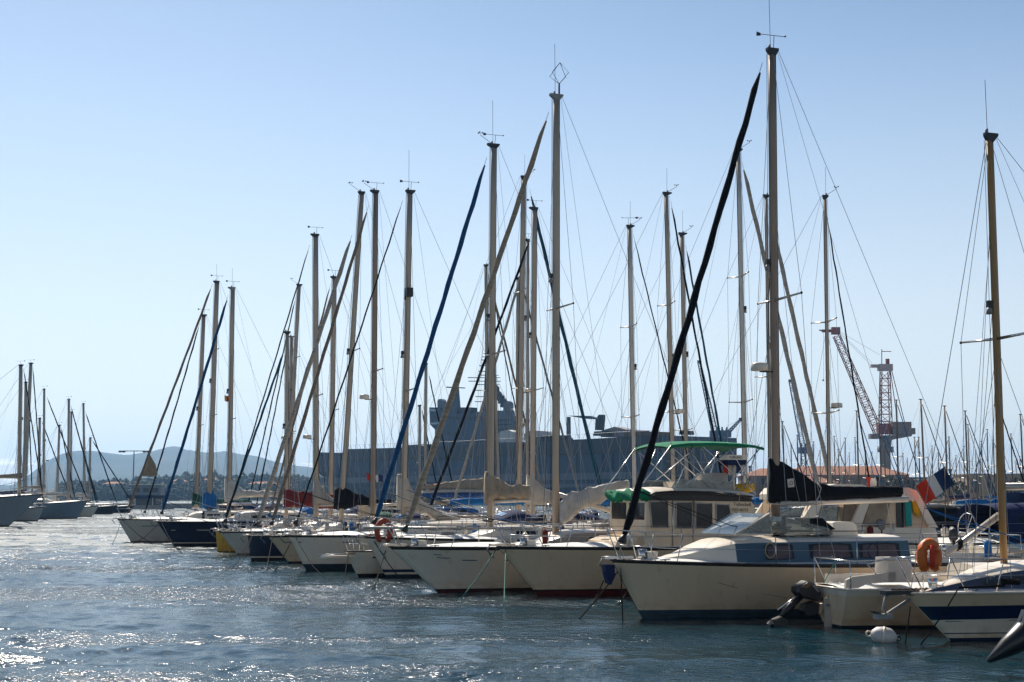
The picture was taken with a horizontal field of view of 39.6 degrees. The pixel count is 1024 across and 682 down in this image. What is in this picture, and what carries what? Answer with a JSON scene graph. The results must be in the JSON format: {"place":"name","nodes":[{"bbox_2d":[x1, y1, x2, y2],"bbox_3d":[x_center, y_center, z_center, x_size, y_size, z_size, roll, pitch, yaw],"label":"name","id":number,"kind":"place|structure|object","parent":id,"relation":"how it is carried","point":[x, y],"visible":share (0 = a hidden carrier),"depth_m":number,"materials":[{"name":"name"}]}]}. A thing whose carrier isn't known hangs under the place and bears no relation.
{"place":"outdoors","nodes":[
{"label":"outdoors","id":0,"kind":"place"},
{"bbox_2d":[0,490,281,500],"bbox_3d":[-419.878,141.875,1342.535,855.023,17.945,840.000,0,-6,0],"label":"wooded shore","id":1,"kind":"structure","parent":0,"point":[51,496],"depth_m":945.79,"materials":[{"name":"green plant"}]},
{"bbox_2d":[103,482,123,485],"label":"house","id":2,"kind":"structure","parent":1,"relation":"on","point":[108,484],"depth_m":1050.73,"materials":[{"name":"ceramic"}]},
{"bbox_2d":[58,470,335,499],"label":"wood","id":3,"kind":"object","parent":1,"relation":"on","point":[178,488],"visible":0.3,"depth_m":990.09,"materials":[{"name":"green plant"}]},
{"bbox_2d":[0,446,320,490],"bbox_3d":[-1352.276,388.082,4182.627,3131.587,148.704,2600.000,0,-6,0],"label":"hills","id":4,"kind":"structure","parent":0,"point":[121,466],"depth_m":3682.95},
{"bbox_2d":[0,501,1023,681],"bbox_3d":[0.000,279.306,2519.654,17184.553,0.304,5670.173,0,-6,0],"label":"water","id":5,"kind":"structure","parent":0,"point":[83,599],"depth_m":28.30,"materials":[{"name":"teal liquid"}]},
{"bbox_2d":[1,379,32,494],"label":"sailboat","id":6,"kind":"object","parent":5,"relation":"on","point":[25,403],"visible":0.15,"depth_m":198.16,"materials":[{"name":"white paint"}]},
{"bbox_2d":[0,360,45,520],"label":"sailboat","id":7,"kind":"object","parent":5,"relation":"on","point":[32,513],"visible":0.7,"depth_m":161.15,"materials":[{"name":"white paint"}]},
{"bbox_2d":[0,360,46,525],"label":"sailboat","id":8,"kind":"object","parent":5,"relation":"on","point":[13,507],"visible":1,"depth_m":133.30,"materials":[{"name":"grey paint"}]},
{"bbox_2d":[7,415,73,499],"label":"sailboat","id":9,"kind":"object","parent":5,"relation":"on","point":[39,436],"visible":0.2,"depth_m":204.07,"materials":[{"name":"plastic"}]},
{"bbox_2d":[0,388,87,518],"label":"sailboat","id":10,"kind":"object","parent":5,"relation":"on","point":[71,509],"visible":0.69,"depth_m":179.09,"materials":[{"name":"plastic"}]},
{"bbox_2d":[22,422,76,500],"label":"sailboat","id":11,"kind":"object","parent":5,"relation":"on","point":[57,490],"visible":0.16,"depth_m":211.10,"materials":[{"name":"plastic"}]},
{"bbox_2d":[35,396,99,516],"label":"sailboat","id":12,"kind":"object","parent":5,"relation":"on","point":[88,511],"visible":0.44,"depth_m":197.11,"materials":[{"name":"plastic"}]},
{"bbox_2d":[45,409,100,514],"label":"sailboat","id":13,"kind":"object","parent":5,"relation":"on","point":[71,437],"visible":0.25,"depth_m":218.51,"materials":[{"name":"metal"}]},
{"bbox_2d":[58,403,117,513],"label":"sailboat","id":14,"kind":"object","parent":5,"relation":"on","point":[107,509],"visible":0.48,"depth_m":226.21,"materials":[{"name":"black paint"}]},
{"bbox_2d":[72,435,135,512],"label":"sailboat","id":15,"kind":"object","parent":5,"relation":"on","point":[90,440],"visible":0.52,"depth_m":243.79,"materials":[{"name":"blue paint"}]},
{"bbox_2d":[125,495,173,508],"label":"harbour hut","id":16,"kind":"object","parent":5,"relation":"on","point":[140,502],"visible":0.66,"depth_m":318.00,"materials":[{"name":"concrete"}]},
{"bbox_2d":[112,268,295,543],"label":"sailboat","id":17,"kind":"object","parent":5,"relation":"on","point":[135,529],"visible":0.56,"depth_m":87.60,"materials":[{"name":"white wood"}]},
{"bbox_2d":[140,308,283,516],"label":"sailboat","id":18,"kind":"object","parent":5,"relation":"on","point":[199,425],"visible":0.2,"depth_m":92.85,"materials":[{"name":"metal"}]},
{"bbox_2d":[133,268,354,553],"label":"sailboat","id":19,"kind":"object","parent":5,"relation":"on","point":[192,532],"visible":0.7,"depth_m":79.45,"materials":[{"name":"black paint"}]},
{"bbox_2d":[219,502,327,515],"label":"motor cruiser","id":20,"kind":"object","parent":5,"relation":"on","point":[249,506],"visible":0.05,"depth_m":88.95,"materials":[{"name":"plastic"}]},
{"bbox_2d":[113,503,449,507],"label":"breakwater","id":21,"kind":"object","parent":5,"relation":"in","point":[186,505],"depth_m":341.75,"materials":[{"name":"stone"}]},
{"bbox_2d":[118,451,147,483],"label":"light mast","id":22,"kind":"object","parent":21,"relation":"on","point":[133,463],"visible":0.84,"depth_m":347.73,"materials":[{"name":"grey metal"}]},
{"bbox_2d":[131,484,165,494],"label":"rooftop cabin","id":23,"kind":"object","parent":21,"relation":"on","point":[145,489],"visible":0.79,"depth_m":342.09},
{"bbox_2d":[209,330,368,551],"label":"sailboat","id":24,"kind":"object","parent":5,"relation":"on","point":[294,496],"visible":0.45,"depth_m":71.78,"materials":[{"name":"white paint"}]},
{"bbox_2d":[256,335,365,513],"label":"sailboat","id":25,"kind":"object","parent":5,"relation":"on","point":[290,358],"visible":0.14,"depth_m":103.08,"materials":[{"name":"metal"}]},
{"bbox_2d":[248,278,386,516],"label":"sailboat","id":26,"kind":"object","parent":5,"relation":"on","point":[295,340],"visible":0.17,"depth_m":96.32,"materials":[{"name":"metal"}]},
{"bbox_2d":[212,226,423,558],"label":"sailboat","id":27,"kind":"object","parent":5,"relation":"on","point":[236,543],"visible":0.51,"depth_m":68.77,"materials":[{"name":"white paint"}]},
{"bbox_2d":[230,182,451,568],"bbox_3d":[-8.444,1.137,60.263,6.279,17.191,15.433,-5,-8,36],"label":"sailboat","id":28,"kind":"object","parent":5,"relation":"on","point":[259,548],"visible":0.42,"depth_m":62.19,"materials":[{"name":"white paint"}]},
{"bbox_2d":[259,269,436,527],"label":"sailboat","id":29,"kind":"object","parent":5,"relation":"on","point":[331,459],"visible":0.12,"depth_m":76.99,"materials":[{"name":"metal"}]},
{"bbox_2d":[260,180,486,571],"bbox_3d":[-6.876,1.134,58.401,6.722,16.791,15.613,-4,-8,35],"label":"sailboat","id":30,"kind":"object","parent":5,"relation":"on","point":[291,555],"visible":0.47,"depth_m":60.44,"materials":[{"name":"white paint"}]},
{"bbox_2d":[319,533,467,582],"bbox_3d":[-3.912,7.595,48.953,2.901,1.885,8.639,-5,-8,36],"label":"motorboat","id":31,"kind":"object","parent":5,"relation":"on","point":[364,562],"visible":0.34,"depth_m":48.42,"materials":[{"name":"white paint"}]},
{"bbox_2d":[367,404,442,506],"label":"sailboat","id":32,"kind":"object","parent":5,"relation":"on","point":[419,431],"visible":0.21,"depth_m":149.78,"materials":[{"name":"metal"}]},
{"bbox_2d":[361,363,457,506],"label":"sailboat","id":33,"kind":"object","parent":5,"relation":"on","point":[425,400],"visible":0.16,"depth_m":118.06,"materials":[{"name":"metal"}]},
{"bbox_2d":[358,501,486,518],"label":"motor cruiser","id":34,"kind":"object","parent":5,"relation":"on","point":[367,509],"visible":0.02,"depth_m":71.04,"materials":[{"name":"plastic"}]},
{"bbox_2d":[275,180,576,579],"bbox_3d":[-3.732,0.676,53.749,6.915,16.687,14.243,-5,-8,40],"label":"sailboat","id":35,"kind":"object","parent":5,"relation":"on","point":[310,545],"visible":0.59,"depth_m":54.08,"materials":[{"name":"plastic"}]},
{"bbox_2d":[357,312,536,515],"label":"sailboat","id":36,"kind":"object","parent":5,"relation":"on","point":[466,485],"visible":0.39,"depth_m":103.46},
{"bbox_2d":[410,263,551,515],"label":"sailboat","id":37,"kind":"object","parent":5,"relation":"on","point":[486,326],"visible":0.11,"depth_m":92.47,"materials":[{"name":"metal"}]},
{"bbox_2d":[355,100,634,589],"bbox_3d":[-1.256,-0.264,48.409,6.556,17.390,16.470,-5,-8,40],"label":"sailboat","id":38,"kind":"object","parent":5,"relation":"on","point":[395,565],"visible":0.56,"depth_m":49.64,"materials":[{"name":"plastic"}]},
{"bbox_2d":[386,169,609,524],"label":"sailboat","id":39,"kind":"object","parent":5,"relation":"on","point":[522,391],"visible":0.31,"depth_m":71.58,"materials":[{"name":"blue paint"}]},
{"bbox_2d":[424,277,585,514],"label":"sailboat","id":40,"kind":"object","parent":5,"relation":"on","point":[517,340],"visible":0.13,"depth_m":88.63,"materials":[{"name":"metal"}]},
{"bbox_2d":[319,353,736,505],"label":"warship","id":41,"kind":"object","parent":5,"relation":"on","point":[615,456],"visible":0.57,"depth_m":468.66,"materials":[{"name":"grey paint"}]},
{"bbox_2d":[446,233,614,518],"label":"sailboat","id":42,"kind":"object","parent":5,"relation":"on","point":[526,376],"visible":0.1,"depth_m":83.07,"materials":[{"name":"metal"}]},
{"bbox_2d":[423,199,647,524],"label":"sailboat","id":43,"kind":"object","parent":5,"relation":"on","point":[539,497],"visible":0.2,"depth_m":66.01,"materials":[{"name":"metal"}]},
{"bbox_2d":[379,63,711,592],"bbox_3d":[1.902,-0.669,43.133,12.356,17.044,3.194,3,-7,-24],"label":"sailboat","id":44,"kind":"object","parent":5,"relation":"on","point":[449,567],"visible":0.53,"depth_m":41.73,"materials":[{"name":"white paint"}]},
{"bbox_2d":[479,217,692,524],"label":"sailboat","id":45,"kind":"object","parent":5,"relation":"on","point":[633,415],"visible":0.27,"depth_m":64.25,"materials":[{"name":"metal"}]},
{"bbox_2d":[504,184,721,527],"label":"sailboat","id":46,"kind":"object","parent":5,"relation":"on","point":[671,411],"visible":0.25,"depth_m":63.44,"materials":[{"name":"metal"}]},
{"bbox_2d":[548,210,731,519],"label":"sailboat","id":47,"kind":"object","parent":5,"relation":"on","point":[685,354],"visible":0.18,"depth_m":69.34,"materials":[{"name":"metal"}]},
{"bbox_2d":[459,441,894,605],"bbox_3d":[4.382,5.110,39.478,6.593,4.757,15.473,-6,-9,44],"label":"motorsailer","id":48,"kind":"object","parent":5,"relation":"on","point":[565,569],"visible":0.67,"depth_m":39.36,"materials":[{"name":"white paint"}]},
{"bbox_2d":[581,140,824,523],"bbox_3d":[7.599,0.472,56.666,12.091,17.730,3.395,2,-7,-20],"label":"sailboat","id":49,"kind":"object","parent":5,"relation":"on","point":[742,308],"visible":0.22,"depth_m":57.68,"materials":[{"name":"metal"}]},
{"bbox_2d":[603,194,837,523],"bbox_3d":[9.250,1.584,60.549,11.591,16.365,3.095,2,-7,-20],"label":"sailboat","id":50,"kind":"object","parent":5,"relation":"on","point":[802,357],"visible":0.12,"depth_m":61.75,"materials":[{"name":"metal"}]},
{"bbox_2d":[666,171,869,519],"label":"sailboat","id":51,"kind":"object","parent":5,"relation":"on","point":[757,500],"visible":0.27,"depth_m":54.34,"materials":[{"name":"metal"}]},
{"bbox_2d":[755,421,804,516],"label":"sailboat","id":52,"kind":"object","parent":5,"relation":"on","point":[798,513],"visible":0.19,"depth_m":194.85,"materials":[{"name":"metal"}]},
{"bbox_2d":[579,4,1021,620],"bbox_3d":[6.780,-0.940,33.984,11.544,15.585,3.478,2,-7,-20],"label":"sailboat","id":53,"kind":"object","parent":5,"relation":"on","point":[753,564],"visible":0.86,"depth_m":32.45,"materials":[{"name":"plastic"}]},
{"bbox_2d":[786,435,820,513],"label":"sailboat","id":54,"kind":"object","parent":5,"relation":"on","point":[800,464],"visible":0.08,"depth_m":207.57,"materials":[{"name":"metal"}]},
{"bbox_2d":[811,450,821,483],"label":"sailboat","id":55,"kind":"object","parent":5,"relation":"on","point":[820,467],"visible":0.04,"depth_m":253.75,"materials":[{"name":"metal"}]},
{"bbox_2d":[819,436,851,506],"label":"sailboat","id":56,"kind":"object","parent":5,"relation":"on","point":[835,472],"visible":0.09,"depth_m":240.17,"materials":[{"name":"blue paint"}]},
{"bbox_2d":[831,449,851,483],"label":"sailboat","id":57,"kind":"object","parent":5,"relation":"on","point":[839,479],"visible":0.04,"depth_m":254.29,"materials":[{"name":"metal"}]},
{"bbox_2d":[832,438,865,483],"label":"sailboat","id":58,"kind":"object","parent":5,"relation":"on","point":[845,460],"visible":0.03,"depth_m":273.25,"materials":[{"name":"metal"}]},
{"bbox_2d":[816,410,882,516],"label":"sailboat","id":59,"kind":"object","parent":5,"relation":"on","point":[857,429],"visible":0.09,"depth_m":139.04,"materials":[{"name":"metal"}]},
{"bbox_2d":[840,453,861,483],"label":"sailboat","id":60,"kind":"object","parent":5,"relation":"on","point":[849,455],"visible":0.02,"depth_m":266.13,"materials":[{"name":"metal"}]},
{"bbox_2d":[839,437,866,483],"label":"sailboat","id":61,"kind":"object","parent":5,"relation":"on","point":[855,473],"visible":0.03,"depth_m":245.52,"materials":[{"name":"metal"}]},
{"bbox_2d":[853,451,874,485],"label":"sailboat","id":62,"kind":"object","parent":5,"relation":"on","point":[865,469],"visible":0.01,"depth_m":265.40,"materials":[{"name":"metal"}]},
{"bbox_2d":[854,415,903,486],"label":"sailboat","id":63,"kind":"object","parent":5,"relation":"on","point":[880,439],"visible":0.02,"depth_m":170.10,"materials":[{"name":"metal"}]},
{"bbox_2d":[865,626,900,642],"bbox_3d":[6.970,5.537,26.699,0.537,0.353,0.406,3,-7,-25],"label":"mooring buoy","id":64,"kind":"object","parent":5,"relation":"on","point":[884,634],"visible":0.98,"depth_m":26.58,"materials":[{"name":"plastic"}]},
{"bbox_2d":[871,442,900,485],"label":"sailboat","id":65,"kind":"object","parent":5,"relation":"on","point":[886,463],"visible":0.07,"depth_m":236.08,"materials":[{"name":"metal"}]},
{"bbox_2d":[755,466,1023,556],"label":"motor cruiser","id":66,"kind":"object","parent":5,"relation":"on","point":[906,518],"visible":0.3,"depth_m":42.16,"materials":[{"name":"plastic"}]},
{"bbox_2d":[882,455,899,485],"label":"sailboat","id":67,"kind":"object","parent":5,"relation":"on","point":[890,470],"visible":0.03,"depth_m":301.88,"materials":[{"name":"metal"}]},
{"bbox_2d":[767,556,1023,628],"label":"motorboat","id":68,"kind":"object","parent":5,"relation":"on","point":[850,600],"visible":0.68,"depth_m":29.43,"materials":[{"name":"white plastic"}]},
{"bbox_2d":[866,400,928,504],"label":"sailboat","id":69,"kind":"object","parent":5,"relation":"on","point":[897,421],"visible":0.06,"depth_m":170.72,"materials":[{"name":"metal"}]},
{"bbox_2d":[895,437,937,499],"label":"sailboat","id":70,"kind":"object","parent":5,"relation":"on","point":[914,452],"visible":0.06,"depth_m":206.29,"materials":[{"name":"metal"}]},
{"bbox_2d":[903,437,944,504],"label":"sailboat","id":71,"kind":"object","parent":5,"relation":"on","point":[918,453],"visible":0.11,"depth_m":226.40,"materials":[{"name":"metal"}]},
{"bbox_2d":[896,399,958,507],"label":"sailboat","id":72,"kind":"object","parent":5,"relation":"on","point":[921,406],"visible":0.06,"depth_m":154.29,"materials":[{"name":"metal"}]},
{"bbox_2d":[918,450,943,503],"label":"sailboat","id":73,"kind":"object","parent":5,"relation":"on","point":[932,474],"visible":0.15,"depth_m":262.13,"materials":[{"name":"metal"}]},
{"bbox_2d":[925,504,959,536],"bbox_3d":[19.447,8.577,62.284,9.189,2.842,2.895,2,-7,-20],"label":"motor cruiser","id":74,"kind":"object","parent":5,"relation":"on","point":[952,511],"visible":0.09,"depth_m":60.95,"materials":[{"name":"plastic"}]},
{"bbox_2d":[931,449,956,503],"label":"sailboat","id":75,"kind":"object","parent":5,"relation":"on","point":[938,468],"visible":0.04,"depth_m":291.26,"materials":[{"name":"metal"}]},
{"bbox_2d":[915,405,976,504],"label":"sailboat","id":76,"kind":"object","parent":5,"relation":"on","point":[947,499],"visible":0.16,"depth_m":138.46,"materials":[{"name":"metal"}]},
{"bbox_2d":[870,86,1023,644],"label":"sailboat","id":77,"kind":"object","parent":5,"relation":"on","point":[983,602],"visible":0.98,"depth_m":26.91,"materials":[{"name":"white wood"}]},
{"bbox_2d":[929,438,967,503],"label":"sailboat","id":78,"kind":"object","parent":5,"relation":"on","point":[948,442],"visible":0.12,"depth_m":212.91,"materials":[{"name":"metal"}]},
{"bbox_2d":[942,424,989,504],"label":"sailboat","id":79,"kind":"object","parent":5,"relation":"on","point":[969,463],"visible":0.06,"depth_m":187.19,"materials":[{"name":"metal"}]},
{"bbox_2d":[948,446,986,499],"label":"sailboat","id":80,"kind":"object","parent":5,"relation":"on","point":[962,477],"visible":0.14,"depth_m":256.76,"materials":[{"name":"metal"}]},
{"bbox_2d":[943,410,996,507],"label":"sailboat","id":81,"kind":"object","parent":5,"relation":"on","point":[962,496],"visible":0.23,"depth_m":179.71,"materials":[{"name":"metal"}]},
{"bbox_2d":[961,450,993,499],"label":"sailboat","id":82,"kind":"object","parent":5,"relation":"on","point":[976,475],"visible":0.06,"depth_m":242.45,"materials":[{"name":"metal"}]},
{"bbox_2d":[936,503,1023,557],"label":"motor cruiser","id":83,"kind":"object","parent":5,"relation":"on","point":[1015,512],"visible":0.18,"depth_m":44.97,"materials":[{"name":"plastic"}]},
{"bbox_2d":[972,441,995,498],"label":"sailboat","id":84,"kind":"object","parent":5,"relation":"on","point":[985,472],"visible":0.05,"depth_m":214.98,"materials":[{"name":"metal"}]},
{"bbox_2d":[978,462,993,499],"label":"sailboat","id":85,"kind":"object","parent":5,"relation":"on","point":[980,483],"visible":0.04,"depth_m":296.73,"materials":[{"name":"metal"}]},
{"bbox_2d":[949,411,1023,505],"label":"sailboat","id":86,"kind":"object","parent":5,"relation":"on","point":[982,501],"visible":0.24,"depth_m":99.37,"materials":[{"name":"metal"}]},
{"bbox_2d":[971,429,1008,500],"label":"sailboat","id":87,"kind":"object","parent":5,"relation":"on","point":[987,440],"visible":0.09,"depth_m":249.25,"materials":[{"name":"metal"}]},
{"bbox_2d":[971,443,1010,498],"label":"sailboat","id":88,"kind":"object","parent":5,"relation":"on","point":[990,473],"visible":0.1,"depth_m":266.86,"materials":[{"name":"metal"}]},
{"bbox_2d":[985,434,1021,496],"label":"sailboat","id":89,"kind":"object","parent":5,"relation":"on","point":[1011,438],"visible":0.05,"depth_m":252.04,"materials":[{"name":"metal"}]},
{"bbox_2d":[986,609,1023,662],"bbox_3d":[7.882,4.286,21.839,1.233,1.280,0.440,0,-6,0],"label":"boat","id":90,"kind":"object","parent":5,"relation":"on","point":[1010,643],"visible":1,"depth_m":21.70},
{"bbox_2d":[994,414,1023,491],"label":"sailboat","id":91,"kind":"object","parent":5,"relation":"on","point":[1021,432],"visible":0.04,"depth_m":146.28,"materials":[{"name":"metal"}]},
{"bbox_2d":[1006,492,1023,502],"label":"motor cruiser","id":92,"kind":"object","parent":5,"relation":"on","point":[1014,497],"visible":0.02,"depth_m":53.08,"materials":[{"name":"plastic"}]},
{"bbox_2d":[0,0,1023,484],"label":"sky","id":93,"kind":"structure","parent":0,"point":[149,148],"materials":[{"name":"blue"}]},
{"bbox_2d":[697,360,718,436],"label":"harbour crane","id":94,"kind":"object","parent":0,"point":[715,425],"visible":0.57,"depth_m":560.41,"materials":[{"name":"blue paint"}]},
{"bbox_2d":[720,418,740,437],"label":"harbour crane","id":95,"kind":"object","parent":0,"point":[725,432],"visible":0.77,"depth_m":538.02,"materials":[{"name":"blue paint"}]},
{"bbox_2d":[788,379,807,465],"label":"harbour crane","id":96,"kind":"object","parent":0,"point":[803,440],"visible":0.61,"depth_m":599.18,"materials":[{"name":"blue paint"}]},
{"bbox_2d":[819,327,915,468],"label":"dockyard crane","id":97,"kind":"object","parent":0,"point":[891,425],"visible":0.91,"depth_m":469.97,"materials":[{"name":"red metal"}]},
{"bbox_2d":[882,474,909,487],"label":"leafy tree","id":98,"kind":"object","parent":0,"point":[895,482],"visible":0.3,"depth_m":327.77,"materials":[{"name":"green plant"}]},
{"bbox_2d":[909,477,953,488],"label":"flat roofed building","id":99,"kind":"structure","parent":0,"point":[911,484],"depth_m":471.62,"materials":[{"name":"concrete"}]},
{"bbox_2d":[913,479,953,501],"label":"flat roofed building","id":100,"kind":"structure","parent":0,"point":[935,497],"depth_m":461.36,"materials":[{"name":"concrete"}]},
{"bbox_2d":[943,480,971,495],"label":"leafy tree","id":101,"kind":"object","parent":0,"point":[956,491],"visible":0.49,"depth_m":327.38,"materials":[{"name":"green plant"}]},
{"bbox_2d":[953,474,1022,499],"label":"flat roofed building","id":102,"kind":"structure","parent":0,"point":[985,488],"depth_m":382.15,"materials":[{"name":"concrete"}]},
{"bbox_2d":[1006,477,1022,492],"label":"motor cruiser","id":103,"kind":"object","parent":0,"point":[1015,480],"visible":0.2,"depth_m":338.01,"materials":[{"name":"white plastic"}]},
{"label":"quay","id":104,"kind":"structure","parent":0,"visible":0},
{"bbox_2d":[738,468,766,497],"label":"dockside building","id":105,"kind":"structure","parent":104,"relation":"on","point":[758,486],"depth_m":445.86,"materials":[{"name":"brown stone"}]},
{"bbox_2d":[807,476,838,483],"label":"dockside building","id":106,"kind":"structure","parent":104,"relation":"on","point":[823,480],"depth_m":423.52,"materials":[{"name":"brown stone"}]},
{"bbox_2d":[794,466,909,487],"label":"dockside building","id":107,"kind":"structure","parent":104,"relation":"on","point":[852,470],"depth_m":430.96,"materials":[{"name":"brown stone"}]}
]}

